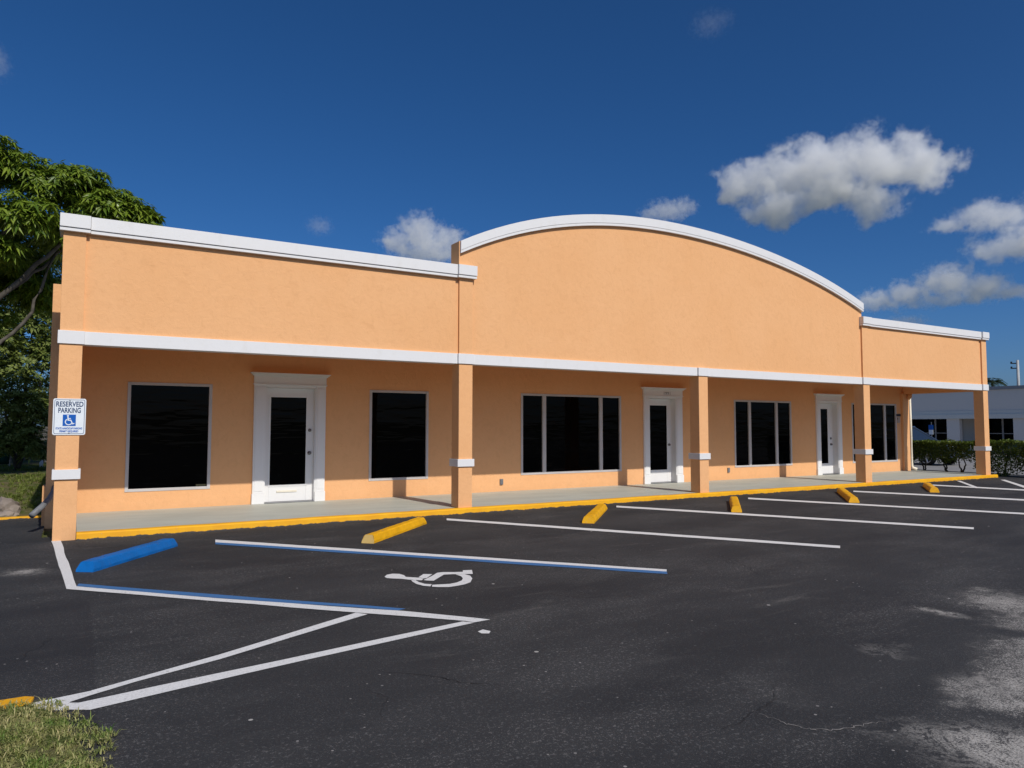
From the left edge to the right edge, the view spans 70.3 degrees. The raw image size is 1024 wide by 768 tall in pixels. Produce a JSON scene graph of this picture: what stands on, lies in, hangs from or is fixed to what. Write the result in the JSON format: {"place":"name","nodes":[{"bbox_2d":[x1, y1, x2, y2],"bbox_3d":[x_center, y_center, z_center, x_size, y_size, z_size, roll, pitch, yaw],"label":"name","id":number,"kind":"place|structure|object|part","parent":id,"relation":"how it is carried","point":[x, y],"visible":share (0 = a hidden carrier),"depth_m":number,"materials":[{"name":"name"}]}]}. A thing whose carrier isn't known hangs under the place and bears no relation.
{"place":"outdoors","nodes":[
{"label":"outdoors","id":0,"kind":"place"},
{"bbox_2d":[0,452,45,515],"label":"lawn","id":1,"kind":"structure","parent":0,"point":[24,511],"depth_m":19.38,"materials":[{"name":"plant"}]},
{"bbox_2d":[0,435,10,465],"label":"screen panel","id":2,"kind":"object","parent":1,"relation":"on","point":[5,460],"visible":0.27,"depth_m":27.76,"materials":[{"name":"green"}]},
{"bbox_2d":[0,510,18,516],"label":"rubble stone","id":3,"kind":"object","parent":1,"relation":"on","point":[8,513],"visible":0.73,"depth_m":12.41,"materials":[{"name":"beige stone"}]},
{"bbox_2d":[0,496,20,512],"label":"rubble stone","id":4,"kind":"object","parent":1,"relation":"on","point":[9,504],"visible":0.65,"depth_m":12.86,"materials":[{"name":"grey stone"}]},
{"bbox_2d":[0,301,51,469],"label":"leafy shrub","id":5,"kind":"object","parent":1,"relation":"on","point":[21,434],"visible":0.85,"depth_m":25.50,"materials":[{"name":"green plant"}]},
{"bbox_2d":[10,427,47,461],"bbox_3d":[-19.768,2.659,31.665,4.000,1.600,0.130,2,-4,-31],"label":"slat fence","id":6,"kind":"object","parent":1,"relation":"on","point":[45,430],"visible":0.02,"depth_m":31.36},
{"bbox_2d":[0,254,61,444],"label":"leafy shrub","id":7,"kind":"object","parent":1,"relation":"on","point":[3,420],"visible":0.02,"depth_m":31.82,"materials":[{"name":"green plant"}]},
{"bbox_2d":[0,135,165,344],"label":"broadleaf tree","id":8,"kind":"object","parent":1,"relation":"on","point":[27,278],"visible":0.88,"depth_m":19.30,"materials":[{"name":"green plant"}]},
{"bbox_2d":[39,426,51,537],"bbox_3d":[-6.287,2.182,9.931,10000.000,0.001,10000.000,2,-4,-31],"label":"ground","id":9,"kind":"structure","parent":0,"point":[47,533],"depth_m":10.88,"materials":[{"name":"soil"}]},
{"bbox_2d":[0,515,40,520],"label":"kerb","id":10,"kind":"structure","parent":9,"relation":"on","point":[18,517],"depth_m":12.26,"materials":[{"name":"yellow paint"}]},
{"bbox_2d":[1010,360,1019,384],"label":"utility pole","id":11,"kind":"object","parent":9,"relation":"on","point":[1017,372],"visible":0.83,"depth_m":80.84,"materials":[{"name":"concrete"}]},
{"bbox_2d":[0,696,125,767],"bbox_3d":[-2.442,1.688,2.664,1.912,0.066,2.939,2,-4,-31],"label":"grass","id":12,"kind":"structure","parent":0,"point":[29,726],"depth_m":3.64,"materials":[{"name":"green plant"}]},
{"bbox_2d":[0,469,1023,767],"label":"parking lot","id":13,"kind":"structure","parent":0,"point":[906,641],"depth_m":5.38,"materials":[{"name":"black asphalt"}]},
{"bbox_2d":[0,696,33,710],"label":"kerb","id":14,"kind":"structure","parent":13,"relation":"on","point":[23,698],"depth_m":4.10,"materials":[{"name":"yellow paint"}]},
{"bbox_2d":[51,541,75,588],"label":"parking line","id":15,"kind":"object","parent":13,"relation":"on","point":[65,569],"visible":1,"depth_m":8.20,"materials":[{"name":"white paint"}]},
{"bbox_2d":[76,538,177,571],"bbox_3d":[-4.556,2.026,8.713,0.206,0.114,1.715,0,-3,4],"label":"wheel stop","id":16,"kind":"object","parent":13,"relation":"on","point":[105,561],"visible":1,"depth_m":8.47,"materials":[{"name":"blue paint"}]},
{"bbox_2d":[35,613,365,709],"bbox_3d":[-1.936,1.866,5.038,0.253,0.001,2.571,-2,-4,35],"label":"parking line","id":17,"kind":"object","parent":13,"relation":"on","point":[68,699],"visible":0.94,"depth_m":4.88,"materials":[{"name":"white paint"}]},
{"bbox_2d":[77,584,404,609],"bbox_3d":[-2.636,1.961,6.705,3.547,0.001,0.129,-1,-3,16],"label":"parking line","id":18,"kind":"object","parent":13,"relation":"on","point":[221,596],"visible":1,"depth_m":6.67,"materials":[{"name":"blue paint"}]},
{"bbox_2d":[65,621,472,709],"bbox_3d":[-1.396,1.861,4.934,2.838,0.001,0.193,3,-4,-39],"label":"parking line","id":19,"kind":"object","parent":13,"relation":"on","point":[111,700],"visible":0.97,"depth_m":4.59,"materials":[{"name":"white paint"}]},
{"bbox_2d":[68,586,489,621],"bbox_3d":[-2.235,1.950,6.497,4.271,0.001,0.171,-1,-4,16],"label":"parking line","id":20,"kind":"object","parent":13,"relation":"on","point":[387,612],"visible":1,"depth_m":6.34,"materials":[{"name":"white paint"}]},
{"bbox_2d":[361,517,426,543],"bbox_3d":[-1.710,2.153,10.817,0.185,0.114,2.059,-1,-3,13],"label":"wheel stop","id":21,"kind":"object","parent":13,"relation":"on","point":[387,532],"visible":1,"depth_m":10.53,"materials":[{"name":"yellow paint"}]},
{"bbox_2d":[385,570,472,586],"bbox_3d":[-0.811,2.009,7.478,0.955,0.005,0.803,1,-3,-13],"label":"wheelchair marking","id":22,"kind":"object","parent":13,"relation":"on","point":[466,579],"visible":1,"depth_m":7.57,"materials":[{"name":"white paint"}]},
{"bbox_2d":[215,540,666,570],"bbox_3d":[-1.222,2.100,8.999,6.202,0.001,0.190,-1,-4,19],"label":"parking line","id":23,"kind":"object","parent":13,"relation":"on","point":[378,551],"visible":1,"depth_m":8.94,"materials":[{"name":"white paint"}]},
{"bbox_2d":[215,542,666,573],"bbox_3d":[-1.183,2.089,8.819,6.063,0.001,0.152,-1,-4,19],"label":"parking line","id":24,"kind":"object","parent":13,"relation":"on","point":[478,560],"visible":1,"depth_m":8.67,"materials":[{"name":"white paint"}]},
{"bbox_2d":[396,672,488,683],"bbox_3d":[-0.469,1.841,4.554,0.830,0.001,0.046,-1,-4,20],"label":"surface crack","id":25,"kind":"object","parent":13,"relation":"on","point":[448,679],"visible":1,"depth_m":4.53,"materials":[{"name":"black asphalt"}]},
{"bbox_2d":[478,630,489,632],"bbox_3d":[-0.210,1.901,5.576,0.106,0.001,0.091,-2,-4,36],"label":"paint splash","id":26,"kind":"object","parent":13,"relation":"on","point":[483,631],"visible":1,"depth_m":5.59,"materials":[{"name":"white paint"}]},
{"bbox_2d":[29,212,990,540],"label":"storefront building","id":27,"kind":"structure","parent":13,"relation":"on","point":[193,368],"depth_m":14.70,"materials":[{"name":"orange paint"}]},
{"bbox_2d":[52,398,85,434],"bbox_3d":[-6.148,0.455,10.101,0.392,0.505,0.012,2,-4,-31],"label":"parking sign","id":28,"kind":"object","parent":27,"relation":"attached to","point":[69,416],"visible":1,"depth_m":10.10,"materials":[{"name":"metal"}]},
{"bbox_2d":[124,382,212,491],"bbox_3d":[-6.175,0.947,13.119,1.393,1.930,0.072,2,-4,-31],"label":"window","id":29,"kind":"structure","parent":27,"relation":"in","point":[169,427],"depth_m":13.11,"materials":[{"name":"glass"}]},
{"bbox_2d":[264,388,312,501],"bbox_3d":[-4.362,1.184,14.240,0.932,2.196,0.100,2,-4,-31],"label":"door","id":30,"kind":"structure","parent":27,"relation":"in","point":[289,412],"depth_m":14.25,"materials":[{"name":"white paint"}]},
{"bbox_2d":[369,390,428,480],"bbox_3d":[-2.392,1.080,15.381,1.333,1.880,0.072,2,-4,-31],"label":"window","id":31,"kind":"structure","parent":27,"relation":"in","point":[398,420],"depth_m":15.38,"materials":[{"name":"glass"}]},
{"bbox_2d":[521,393,621,474],"bbox_3d":[1.475,1.211,17.694,2.988,1.900,0.072,2,-4,-31],"label":"window","id":32,"kind":"structure","parent":27,"relation":"in","point":[561,433],"depth_m":17.66,"materials":[{"name":"glass"}]},
{"bbox_2d":[650,399,670,481],"bbox_3d":[3.882,1.489,19.267,0.892,2.196,0.095,2,-4,-31],"label":"door","id":33,"kind":"structure","parent":27,"relation":"in","point":[660,427],"depth_m":19.32,"materials":[{"name":"white paint"}]},
{"bbox_2d":[734,400,792,467],"bbox_3d":[7.317,1.438,21.187,2.448,1.910,0.072,2,-4,-31],"label":"window","id":34,"kind":"structure","parent":27,"relation":"in","point":[762,429],"depth_m":21.18,"materials":[{"name":"glass"}]},
{"bbox_2d":[820,403,832,473],"bbox_3d":[9.806,1.705,22.807,0.812,2.196,0.100,2,-4,-31],"label":"door","id":35,"kind":"structure","parent":27,"relation":"in","point":[826,408],"depth_m":22.89,"materials":[{"name":"white paint"}]},
{"bbox_2d":[851,403,897,462],"bbox_3d":[11.932,1.606,23.947,2.448,1.930,0.072,2,-4,-31],"label":"window","id":36,"kind":"structure","parent":27,"relation":"in","point":[884,446],"depth_m":24.17,"materials":[{"name":"glass"}]},
{"bbox_2d":[76,470,975,531],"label":"walkway","id":37,"kind":"structure","parent":13,"relation":"on","point":[96,521],"depth_m":14.13,"materials":[{"name":"concrete"}]},
{"bbox_2d":[76,474,997,540],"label":"kerb","id":38,"kind":"structure","parent":13,"relation":"on","point":[134,532],"depth_m":12.95,"materials":[{"name":"yellow paint"}]},
{"bbox_2d":[582,504,606,523],"bbox_3d":[1.484,2.279,12.896,0.206,0.114,2.093,-1,-3,13],"label":"wheel stop","id":39,"kind":"object","parent":13,"relation":"on","point":[594,515],"visible":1,"depth_m":12.45,"materials":[{"name":"yellow paint"}]},
{"bbox_2d":[447,518,839,547],"bbox_3d":[1.569,2.217,10.952,6.170,0.001,0.227,-2,-4,27],"label":"parking line","id":40,"kind":"object","parent":13,"relation":"on","point":[736,539],"visible":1,"depth_m":10.62,"materials":[{"name":"white paint"}]},
{"bbox_2d":[729,496,741,512],"bbox_3d":[4.427,2.373,14.423,0.195,0.114,2.066,-1,-3,16],"label":"wheel stop","id":41,"kind":"object","parent":13,"relation":"on","point":[735,506],"visible":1,"depth_m":13.81,"materials":[{"name":"yellow paint"}]},
{"bbox_2d":[616,506,973,528],"bbox_3d":[4.600,2.331,12.847,6.022,0.001,0.291,-2,-4,31],"label":"parking line","id":42,"kind":"object","parent":13,"relation":"on","point":[798,517],"visible":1,"depth_m":12.63,"materials":[{"name":"white paint"}]},
{"bbox_2d":[760,713,883,730],"bbox_3d":[1.664,1.803,3.860,0.655,0.001,0.179,0,-3,10],"label":"surface crack","id":43,"kind":"object","parent":13,"relation":"on","point":[827,729],"visible":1,"depth_m":3.83,"materials":[{"name":"black asphalt"}]},
{"bbox_2d":[837,488,858,502],"bbox_3d":[7.557,2.493,16.394,0.205,0.114,2.618,-1,-4,19],"label":"wheel stop","id":44,"kind":"object","parent":13,"relation":"on","point":[846,495],"visible":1,"depth_m":15.83,"materials":[{"name":"yellow paint"}]},
{"bbox_2d":[748,498,1023,513],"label":"parking line","id":45,"kind":"object","parent":13,"relation":"on","point":[886,506],"visible":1,"depth_m":14.49,"materials":[{"name":"white paint"}]},
{"bbox_2d":[923,482,939,492],"bbox_3d":[10.628,2.618,18.463,0.206,0.114,1.936,-1,-4,25],"label":"wheel stop","id":46,"kind":"object","parent":13,"relation":"on","point":[929,487],"visible":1,"depth_m":17.98,"materials":[{"name":"yellow paint"}]},
{"bbox_2d":[853,491,1023,500],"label":"parking line","id":47,"kind":"object","parent":13,"relation":"on","point":[940,495],"visible":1,"depth_m":16.76,"materials":[{"name":"white paint"}]},
{"bbox_2d":[912,438,975,472],"bbox_3d":[14.480,2.548,26.087,0.975,1.238,4.209,2,-4,-31],"label":"hedge","id":48,"kind":"object","parent":13,"relation":"on","point":[935,449],"visible":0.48,"depth_m":25.04,"materials":[{"name":"green plant"}]},
{"bbox_2d":[911,385,1023,451],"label":"white building","id":49,"kind":"structure","parent":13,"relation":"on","point":[949,415],"depth_m":46.90,"materials":[{"name":"paint"}]},
{"bbox_2d":[912,419,946,439],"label":"window","id":50,"kind":"structure","parent":49,"relation":"in","point":[939,425],"depth_m":50.23,"materials":[{"name":"glass"}]},
{"bbox_2d":[989,418,1013,448],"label":"window","id":51,"kind":"structure","parent":49,"relation":"in","point":[1001,428],"depth_m":46.63,"materials":[{"name":"glass"}]},
{"bbox_2d":[934,485,1023,490],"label":"parking line","id":52,"kind":"object","parent":13,"relation":"on","point":[980,487],"visible":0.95,"depth_m":18.99,"materials":[{"name":"white paint"}]},
{"bbox_2d":[972,438,1023,476],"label":"hedge","id":53,"kind":"object","parent":13,"relation":"on","point":[1007,444],"visible":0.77,"depth_m":23.33,"materials":[{"name":"green plant"}]},
{"bbox_2d":[1003,480,1023,487],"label":"parking line","id":54,"kind":"object","parent":13,"relation":"on","point":[1014,483],"visible":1,"depth_m":20.34,"materials":[{"name":"white paint"}]},
{"bbox_2d":[0,0,1023,425],"label":"sky","id":55,"kind":"structure","parent":0,"point":[875,148],"materials":[{"name":"blue"}]},
{"bbox_2d":[911,452,1023,474],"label":"side lot","id":56,"kind":"structure","parent":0,"point":[951,467],"depth_m":29.12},
{"bbox_2d":[928,422,932,436],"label":"accessible sign","id":57,"kind":"object","parent":56,"relation":"on","point":[930,429],"visible":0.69,"depth_m":45.81,"materials":[{"name":"metal"}]},
{"bbox_2d":[912,426,971,464],"bbox_3d":[17.102,2.642,31.613,1.930,1.617,4.611,2,-4,-31],"label":"parked car","id":58,"kind":"object","parent":56,"relation":"on","point":[917,434],"visible":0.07,"depth_m":30.98,"materials":[{"name":"blue paint"}]},
{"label":"windows","id":59,"kind":"part","parent":58,"relation":"part of","materials":[{"name":"glass"}]},
{"bbox_2d":[987,378,1006,386],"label":"palm tree","id":60,"kind":"object","parent":56,"relation":"on","point":[996,382],"visible":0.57,"depth_m":73.52,"materials":[{"name":"green plant"}]}
]}

